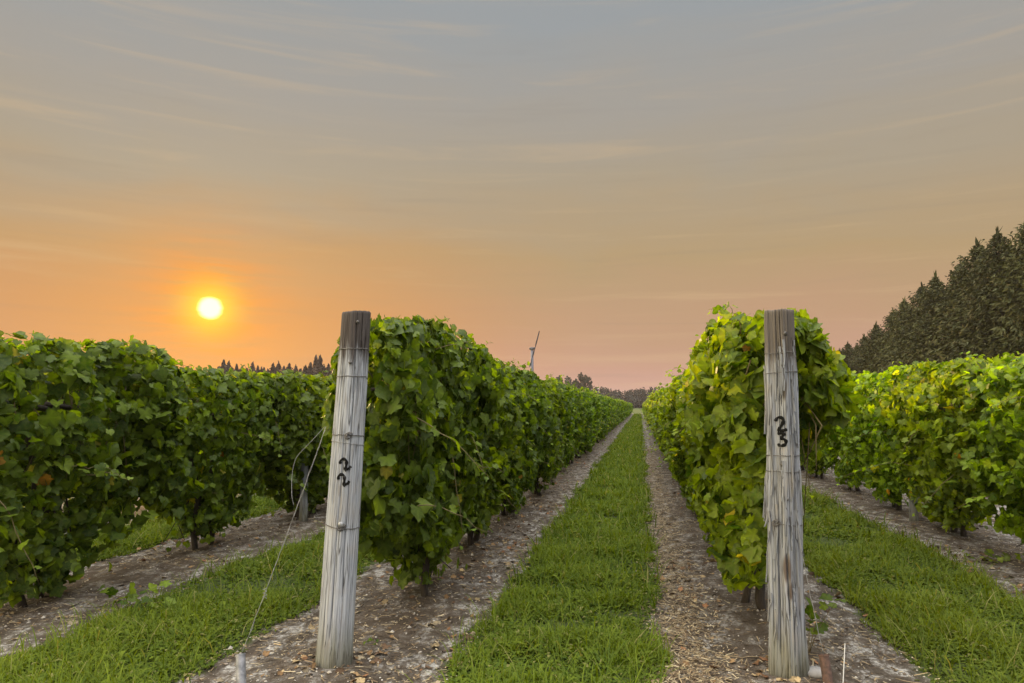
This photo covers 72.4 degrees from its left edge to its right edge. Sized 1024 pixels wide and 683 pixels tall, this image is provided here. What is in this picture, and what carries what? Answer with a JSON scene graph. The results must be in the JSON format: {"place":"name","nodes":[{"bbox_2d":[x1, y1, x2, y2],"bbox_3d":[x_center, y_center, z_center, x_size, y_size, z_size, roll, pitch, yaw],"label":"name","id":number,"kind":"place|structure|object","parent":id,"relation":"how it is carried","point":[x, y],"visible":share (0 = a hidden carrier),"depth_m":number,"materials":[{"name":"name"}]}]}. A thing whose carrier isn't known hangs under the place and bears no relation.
{"place":"outdoors","nodes":[
{"label":"outdoors","id":0,"kind":"place"},
{"bbox_2d":[31,489,287,576],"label":"grass","id":1,"kind":"structure","parent":0,"point":[151,532],"depth_m":8.11,"materials":[{"name":"green plant"}]},
{"bbox_2d":[0,408,1023,682],"bbox_3d":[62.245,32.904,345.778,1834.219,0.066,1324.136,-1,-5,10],"label":"ground","id":2,"kind":"structure","parent":0,"point":[734,636],"depth_m":5.53,"materials":[{"name":"brown soil"}]},
{"bbox_2d":[48,372,130,513],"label":"grapevine","id":3,"kind":"object","parent":2,"relation":"on","point":[72,492],"depth_m":9.21,"materials":[{"name":"green plant"}]},
{"bbox_2d":[0,330,192,607],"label":"grapevine","id":4,"kind":"object","parent":2,"relation":"on","point":[85,440],"visible":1,"depth_m":5.49,"materials":[{"name":"green plant"}]},
{"bbox_2d":[97,580,176,608],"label":"weed plant","id":5,"kind":"object","parent":2,"relation":"on","point":[112,591],"visible":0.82,"depth_m":5.36,"materials":[{"name":"green plant"}]},
{"bbox_2d":[0,519,374,682],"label":"grass","id":6,"kind":"structure","parent":2,"relation":"on","point":[84,658],"depth_m":4.75,"materials":[{"name":"green plant"}]},
{"bbox_2d":[112,359,287,551],"bbox_3d":[-3.365,1.220,7.597,1.178,2.110,2.737,-1,-5,16],"label":"grapevine","id":7,"kind":"object","parent":2,"relation":"on","point":[239,426],"visible":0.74,"depth_m":7.37,"materials":[{"name":"green plant"}]},
{"bbox_2d":[185,383,235,479],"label":"grapevine","id":8,"kind":"object","parent":2,"relation":"on","point":[191,402],"visible":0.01,"depth_m":11.37,"materials":[{"name":"green plant"}]},
{"bbox_2d":[219,359,226,374],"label":"conifer tree","id":9,"kind":"object","parent":2,"relation":"on","point":[223,364],"visible":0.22,"depth_m":249.43,"materials":[{"name":"green plant"}]},
{"bbox_2d":[226,360,230,370],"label":"conifer tree","id":10,"kind":"object","parent":2,"relation":"on","point":[228,365],"visible":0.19,"depth_m":275.51,"materials":[{"name":"green plant"}]},
{"bbox_2d":[235,653,245,682],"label":"anchor stake","id":11,"kind":"object","parent":2,"relation":"on","point":[240,668],"visible":1,"depth_m":3.77,"materials":[{"name":"white metal"}]},
{"bbox_2d":[249,362,255,371],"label":"conifer tree","id":12,"kind":"object","parent":2,"relation":"on","point":[252,366],"visible":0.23,"depth_m":286.73,"materials":[{"name":"green plant"}]},
{"bbox_2d":[269,362,275,373],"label":"conifer tree","id":13,"kind":"object","parent":2,"relation":"on","point":[272,368],"visible":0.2,"depth_m":232.87,"materials":[{"name":"green plant"}]},
{"bbox_2d":[276,361,282,373],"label":"conifer tree","id":14,"kind":"object","parent":2,"relation":"on","point":[278,367],"visible":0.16,"depth_m":258.54,"materials":[{"name":"green plant"}]},
{"bbox_2d":[253,369,334,517],"bbox_3d":[-2.939,1.436,9.760,1.550,2.070,2.650,-1,-5,9],"label":"grapevine","id":15,"kind":"object","parent":2,"relation":"on","point":[299,406],"visible":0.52,"depth_m":9.01,"materials":[{"name":"green plant"}]},
{"bbox_2d":[299,391,307,520],"bbox_3d":[-2.764,1.581,9.349,0.114,1.829,0.111,-4,-7,39],"label":"line post","id":16,"kind":"object","parent":2,"relation":"on","point":[303,508],"visible":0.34,"depth_m":9.27,"materials":[{"name":"grey wood"}]},
{"bbox_2d":[302,365,309,376],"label":"conifer tree","id":17,"kind":"object","parent":2,"relation":"on","point":[305,370],"visible":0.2,"depth_m":230.82,"materials":[{"name":"green plant"}]},
{"bbox_2d":[308,362,313,373],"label":"conifer tree","id":18,"kind":"object","parent":2,"relation":"on","point":[310,367],"visible":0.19,"depth_m":256.34,"materials":[{"name":"green plant"}]},
{"bbox_2d":[312,355,317,370],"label":"conifer tree","id":19,"kind":"object","parent":2,"relation":"on","point":[315,360],"visible":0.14,"depth_m":281.77,"materials":[{"name":"green plant"}]},
{"bbox_2d":[313,354,324,374],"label":"conifer tree","id":20,"kind":"object","parent":2,"relation":"on","point":[319,365],"visible":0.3,"depth_m":242.81,"materials":[{"name":"green plant"}]},
{"bbox_2d":[321,365,326,375],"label":"conifer tree","id":21,"kind":"object","parent":2,"relation":"on","point":[325,372],"visible":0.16,"depth_m":242.44,"materials":[{"name":"green plant"}]},
{"bbox_2d":[315,310,370,668],"bbox_3d":[-1.011,0.912,4.231,0.227,2.216,0.224,2,-5,11],"label":"wooden post","id":22,"kind":"object","parent":2,"relation":"on","point":[335,638],"visible":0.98,"depth_m":4.16,"materials":[{"name":"grey wood"}]},
{"bbox_2d":[241,427,325,653],"bbox_3d":[-1.317,1.108,4.034,0.460,1.220,0.082,4,-7,-40],"label":"guy wire","id":23,"kind":"object","parent":22,"relation":"attached to","point":[288,529],"visible":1,"depth_m":4.03,"materials":[{"name":"grey metal"}]},
{"bbox_2d":[363,637,378,644],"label":"weed plant","id":24,"kind":"object","parent":2,"relation":"on","point":[370,640],"visible":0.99,"depth_m":4.46,"materials":[{"name":"green plant"}]},
{"bbox_2d":[319,313,508,596],"bbox_3d":[-0.720,0.937,5.787,1.317,2.368,2.643,0,-5,4],"label":"grapevine","id":25,"kind":"object","parent":2,"relation":"on","point":[415,510],"visible":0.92,"depth_m":5.12,"materials":[{"name":"green plant"}]},
{"bbox_2d":[424,341,537,545],"bbox_3d":[-0.371,1.169,7.831,1.253,2.242,2.596,-1,-5,9],"label":"grapevine","id":26,"kind":"object","parent":2,"relation":"on","point":[504,438],"visible":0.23,"depth_m":7.58,"materials":[{"name":"green plant"}]},
{"bbox_2d":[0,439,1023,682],"bbox_3d":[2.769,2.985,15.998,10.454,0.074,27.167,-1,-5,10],"label":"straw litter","id":27,"kind":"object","parent":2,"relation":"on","point":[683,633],"visible":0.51,"depth_m":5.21,"materials":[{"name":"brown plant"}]},
{"bbox_2d":[485,361,564,514],"bbox_3d":[-0.055,1.409,9.969,1.449,2.166,2.609,-1,-5,12],"label":"grapevine","id":28,"kind":"object","parent":2,"relation":"on","point":[524,477],"visible":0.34,"depth_m":9.87,"materials":[{"name":"green plant"}]},
{"bbox_2d":[26,466,1023,682],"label":"twigs","id":29,"kind":"object","parent":2,"relation":"on","point":[868,659],"visible":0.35,"depth_m":5.05,"materials":[{"name":"brown wood"}]},
{"bbox_2d":[529,331,539,370],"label":"wind machine","id":30,"kind":"object","parent":2,"relation":"on","point":[532,358],"visible":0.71,"depth_m":107.27,"materials":[{"name":"white metal"}]},
{"bbox_2d":[529,374,579,495],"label":"grapevine","id":31,"kind":"object","parent":2,"relation":"on","point":[545,470],"visible":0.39,"depth_m":11.72,"materials":[{"name":"green plant"}]},
{"bbox_2d":[545,375,581,477],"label":"grapevine","id":32,"kind":"object","parent":2,"relation":"on","point":[567,418],"visible":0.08,"depth_m":14.35,"materials":[{"name":"green plant"}]},
{"bbox_2d":[565,376,575,386],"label":"broadleaf tree","id":33,"kind":"object","parent":2,"relation":"on","point":[568,379],"visible":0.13,"depth_m":300.07,"materials":[{"name":"green plant"}]},
{"bbox_2d":[559,383,585,471],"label":"grapevine","id":34,"kind":"object","parent":2,"relation":"on","point":[571,432],"visible":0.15,"depth_m":15.83,"materials":[{"name":"green plant"}]},
{"bbox_2d":[567,383,591,463],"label":"grapevine","id":35,"kind":"object","parent":2,"relation":"on","point":[580,425],"visible":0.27,"depth_m":17.86,"materials":[{"name":"green plant"}]},
{"bbox_2d":[573,372,585,390],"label":"broadleaf tree","id":36,"kind":"object","parent":2,"relation":"on","point":[581,380],"visible":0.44,"depth_m":298.14,"materials":[{"name":"green plant"}]},
{"bbox_2d":[579,374,592,389],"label":"broadleaf tree","id":37,"kind":"object","parent":2,"relation":"on","point":[587,382],"visible":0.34,"depth_m":298.46,"materials":[{"name":"green plant"}]},
{"bbox_2d":[575,392,602,458],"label":"grapevine","id":38,"kind":"object","parent":2,"relation":"on","point":[590,421],"visible":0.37,"depth_m":19.52,"materials":[{"name":"green plant"}]},
{"bbox_2d":[579,387,606,453],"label":"grapevine","id":39,"kind":"object","parent":2,"relation":"on","point":[598,407],"visible":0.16,"depth_m":21.73,"materials":[{"name":"green plant"}]},
{"bbox_2d":[593,395,605,445],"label":"grapevine","id":40,"kind":"object","parent":2,"relation":"on","point":[601,413],"visible":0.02,"depth_m":24.62,"materials":[{"name":"green plant"}]},
{"bbox_2d":[596,405,608,442],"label":"grapevine","id":41,"kind":"object","parent":2,"relation":"on","point":[602,422],"visible":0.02,"depth_m":26.53,"materials":[{"name":"green plant"}]},
{"bbox_2d":[596,394,611,442],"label":"grapevine","id":42,"kind":"object","parent":2,"relation":"on","point":[606,402],"visible":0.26,"depth_m":28.00,"materials":[{"name":"green plant"}]},
{"bbox_2d":[597,394,613,439],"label":"grapevine","id":43,"kind":"object","parent":2,"relation":"on","point":[608,413],"visible":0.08,"depth_m":30.53,"materials":[{"name":"green plant"}]},
{"bbox_2d":[606,402,619,435],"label":"grapevine","id":44,"kind":"object","parent":2,"relation":"on","point":[611,411],"visible":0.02,"depth_m":32.66,"materials":[{"name":"green plant"}]},
{"bbox_2d":[607,396,619,433],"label":"grapevine","id":45,"kind":"object","parent":2,"relation":"on","point":[612,401],"visible":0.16,"depth_m":36.12,"materials":[{"name":"green plant"}]},
{"bbox_2d":[564,383,663,407],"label":"wood","id":46,"kind":"object","parent":2,"relation":"on","point":[637,398],"visible":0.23,"depth_m":340.26,"materials":[{"name":"green plant"}]},
{"bbox_2d":[611,402,622,429],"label":"grapevine","id":47,"kind":"object","parent":2,"relation":"on","point":[617,414],"visible":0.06,"depth_m":42.97,"materials":[{"name":"green plant"}]},
{"bbox_2d":[614,399,620,427],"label":"grapevine","id":48,"kind":"object","parent":2,"relation":"on","point":[619,404],"visible":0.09,"depth_m":45.35,"materials":[{"name":"green plant"}]},
{"bbox_2d":[619,399,624,423],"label":"grapevine","id":49,"kind":"object","parent":2,"relation":"on","point":[620,400],"visible":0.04,"depth_m":55.35,"materials":[{"name":"green plant"}]},
{"bbox_2d":[643,390,658,440],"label":"grapevine","id":50,"kind":"object","parent":2,"relation":"on","point":[650,411],"visible":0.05,"depth_m":22.04,"materials":[{"name":"green plant"}]},
{"bbox_2d":[644,387,659,452],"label":"grapevine","id":51,"kind":"object","parent":2,"relation":"on","point":[652,421],"depth_m":20.59,"materials":[{"name":"green plant"}]},
{"bbox_2d":[644,386,669,464],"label":"grapevine","id":52,"kind":"object","parent":2,"relation":"on","point":[658,401],"visible":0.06,"depth_m":16.23,"materials":[{"name":"green plant"}]},
{"bbox_2d":[649,387,667,461],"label":"grapevine","id":53,"kind":"object","parent":2,"relation":"on","point":[656,432],"visible":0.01,"depth_m":17.56,"materials":[{"name":"green plant"}]},
{"bbox_2d":[649,386,678,481],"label":"grapevine","id":54,"kind":"object","parent":2,"relation":"on","point":[661,417],"visible":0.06,"depth_m":13.85,"materials":[{"name":"green plant"}]},
{"bbox_2d":[645,369,694,511],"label":"grapevine","id":55,"kind":"object","parent":2,"relation":"on","point":[678,449],"visible":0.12,"depth_m":9.78,"materials":[{"name":"green plant"}]},
{"bbox_2d":[657,373,685,470],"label":"grapevine","id":56,"kind":"object","parent":2,"relation":"on","point":[665,400],"visible":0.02,"depth_m":11.90,"materials":[{"name":"green plant"}]},
{"bbox_2d":[666,349,815,542],"bbox_3d":[2.352,1.128,7.383,1.299,2.255,2.782,-1,-5,9],"label":"grapevine","id":57,"kind":"object","parent":2,"relation":"on","point":[681,398],"visible":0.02,"depth_m":7.73,"materials":[{"name":"green plant"}]},
{"bbox_2d":[670,301,867,610],"bbox_3d":[1.856,0.929,5.347,1.203,2.288,2.688,-1,-5,10],"label":"grapevine","id":58,"kind":"object","parent":2,"relation":"on","point":[718,432],"visible":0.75,"depth_m":4.39,"materials":[{"name":"green plant"}]},
{"bbox_2d":[762,308,809,678],"bbox_3d":[1.575,0.908,4.071,0.239,2.206,0.223,0,-5,10],"label":"wooden post","id":59,"kind":"object","parent":2,"relation":"on","point":[783,512],"visible":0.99,"depth_m":4.01,"materials":[{"name":"grey wood"}]},
{"bbox_2d":[798,538,823,654],"bbox_3d":[1.677,1.397,3.939,0.121,0.691,0.007,-4,-6,35],"label":"guy wire","id":60,"kind":"object","parent":59,"relation":"attached to","point":[811,600],"visible":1,"depth_m":3.93,"materials":[{"name":"grey metal"}]},
{"bbox_2d":[808,666,821,677],"bbox_3d":[1.722,1.877,3.964,0.132,0.066,0.112,-1,-5,10],"label":"stone","id":61,"kind":"object","parent":2,"relation":"on","point":[814,671],"visible":0.47,"depth_m":3.93,"materials":[{"name":"white stone"}]},
{"bbox_2d":[800,438,840,478],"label":"grapevine","id":62,"kind":"object","parent":2,"relation":"on","point":[820,470],"visible":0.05,"depth_m":14.50,"materials":[{"name":"green plant"}]},
{"bbox_2d":[818,654,832,682],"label":"anchor stake","id":63,"kind":"object","parent":2,"relation":"on","point":[825,667],"visible":1,"depth_m":3.83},
{"bbox_2d":[805,593,845,652],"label":"weed plant","id":64,"kind":"object","parent":2,"relation":"on","point":[822,625],"visible":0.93,"depth_m":4.32,"materials":[{"name":"green plant"}]},
{"bbox_2d":[843,644,844,682],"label":"marker rod","id":65,"kind":"object","parent":2,"relation":"on","point":[843,663],"visible":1,"depth_m":3.83,"materials":[{"name":"white plastic"}]},
{"bbox_2d":[820,370,874,491],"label":"grapevine","id":66,"kind":"object","parent":2,"relation":"on","point":[830,453],"visible":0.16,"depth_m":12.43,"materials":[{"name":"green plant"}]},
{"bbox_2d":[840,342,855,370],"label":"spruce tree","id":67,"kind":"object","parent":2,"relation":"on","point":[848,350],"visible":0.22,"depth_m":77.43,"materials":[{"name":"green plant"}]},
{"bbox_2d":[848,333,871,373],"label":"spruce tree","id":68,"kind":"object","parent":2,"relation":"on","point":[861,341],"visible":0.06,"depth_m":72.90,"materials":[{"name":"green plant"}]},
{"bbox_2d":[853,322,887,375],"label":"spruce tree","id":69,"kind":"object","parent":2,"relation":"on","point":[873,334],"visible":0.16,"depth_m":68.78,"materials":[{"name":"green plant"}]},
{"bbox_2d":[860,307,899,372],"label":"spruce tree","id":70,"kind":"object","parent":2,"relation":"on","point":[877,361],"visible":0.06,"depth_m":65.12,"materials":[{"name":"green plant"}]},
{"bbox_2d":[830,361,936,510],"bbox_3d":[5.492,1.411,10.415,1.599,2.239,2.670,-1,-5,12],"label":"grapevine","id":71,"kind":"object","parent":2,"relation":"on","point":[884,480],"visible":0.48,"depth_m":10.10,"materials":[{"name":"green plant"}]},
{"bbox_2d":[868,297,912,373],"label":"spruce tree","id":72,"kind":"object","parent":2,"relation":"on","point":[896,316],"visible":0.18,"depth_m":61.53,"materials":[{"name":"green plant"}]},
{"bbox_2d":[885,281,929,369],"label":"spruce tree","id":73,"kind":"object","parent":2,"relation":"on","point":[910,311],"visible":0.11,"depth_m":58.14,"materials":[{"name":"green plant"}]},
{"bbox_2d":[904,407,918,521],"bbox_3d":[5.298,1.564,9.295,0.116,1.849,0.115,-1,-5,10],"label":"line post","id":74,"kind":"object","parent":2,"relation":"on","point":[912,510],"visible":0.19,"depth_m":9.20,"materials":[{"name":"grey wood"}]},
{"bbox_2d":[890,271,954,365],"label":"spruce tree","id":75,"kind":"object","parent":2,"relation":"on","point":[930,297],"visible":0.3,"depth_m":54.53,"materials":[{"name":"green plant"}]},
{"bbox_2d":[908,259,976,362],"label":"spruce tree","id":76,"kind":"object","parent":2,"relation":"on","point":[955,283],"visible":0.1,"depth_m":51.52,"materials":[{"name":"green plant"}]},
{"bbox_2d":[866,353,1023,536],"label":"grapevine","id":77,"kind":"object","parent":2,"relation":"on","point":[941,481],"visible":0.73,"depth_m":8.01,"materials":[{"name":"green plant"}]},
{"bbox_2d":[915,237,1018,364],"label":"spruce tree","id":78,"kind":"object","parent":2,"relation":"on","point":[959,313],"visible":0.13,"depth_m":48.41,"materials":[{"name":"green plant"}]},
{"bbox_2d":[944,226,1022,361],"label":"spruce tree","id":79,"kind":"object","parent":2,"relation":"on","point":[984,325],"visible":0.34,"depth_m":44.70,"materials":[{"name":"green plant"}]},
{"bbox_2d":[949,351,1023,546],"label":"grapevine","id":80,"kind":"object","parent":2,"relation":"on","point":[1002,436],"visible":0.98,"depth_m":6.74,"materials":[{"name":"green plant"}]},
{"bbox_2d":[961,549,1023,562],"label":"weed plant","id":81,"kind":"object","parent":2,"relation":"on","point":[1006,557],"visible":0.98,"depth_m":6.82,"materials":[{"name":"green plant"}]},
{"bbox_2d":[963,223,1023,361],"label":"spruce tree","id":82,"kind":"object","parent":2,"relation":"on","point":[1010,341],"visible":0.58,"depth_m":41.75,"materials":[{"name":"green plant"}]},
{"bbox_2d":[0,466,1023,682],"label":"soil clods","id":83,"kind":"object","parent":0,"point":[445,613],"visible":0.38,"depth_m":5.46,"materials":[{"name":"brown soil"}]},
{"bbox_2d":[0,0,1023,397],"label":"sky","id":84,"kind":"structure","parent":0,"point":[204,182],"materials":[{"name":"orange"}]},
{"bbox_2d":[401,413,687,682],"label":"grass","id":85,"kind":"structure","parent":0,"point":[578,568],"depth_m":5.43,"materials":[{"name":"green plant"}]},
{"bbox_2d":[802,482,1023,682],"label":"grass","id":86,"kind":"structure","parent":0,"point":[926,616],"depth_m":5.48,"materials":[{"name":"green plant"}]}
]}

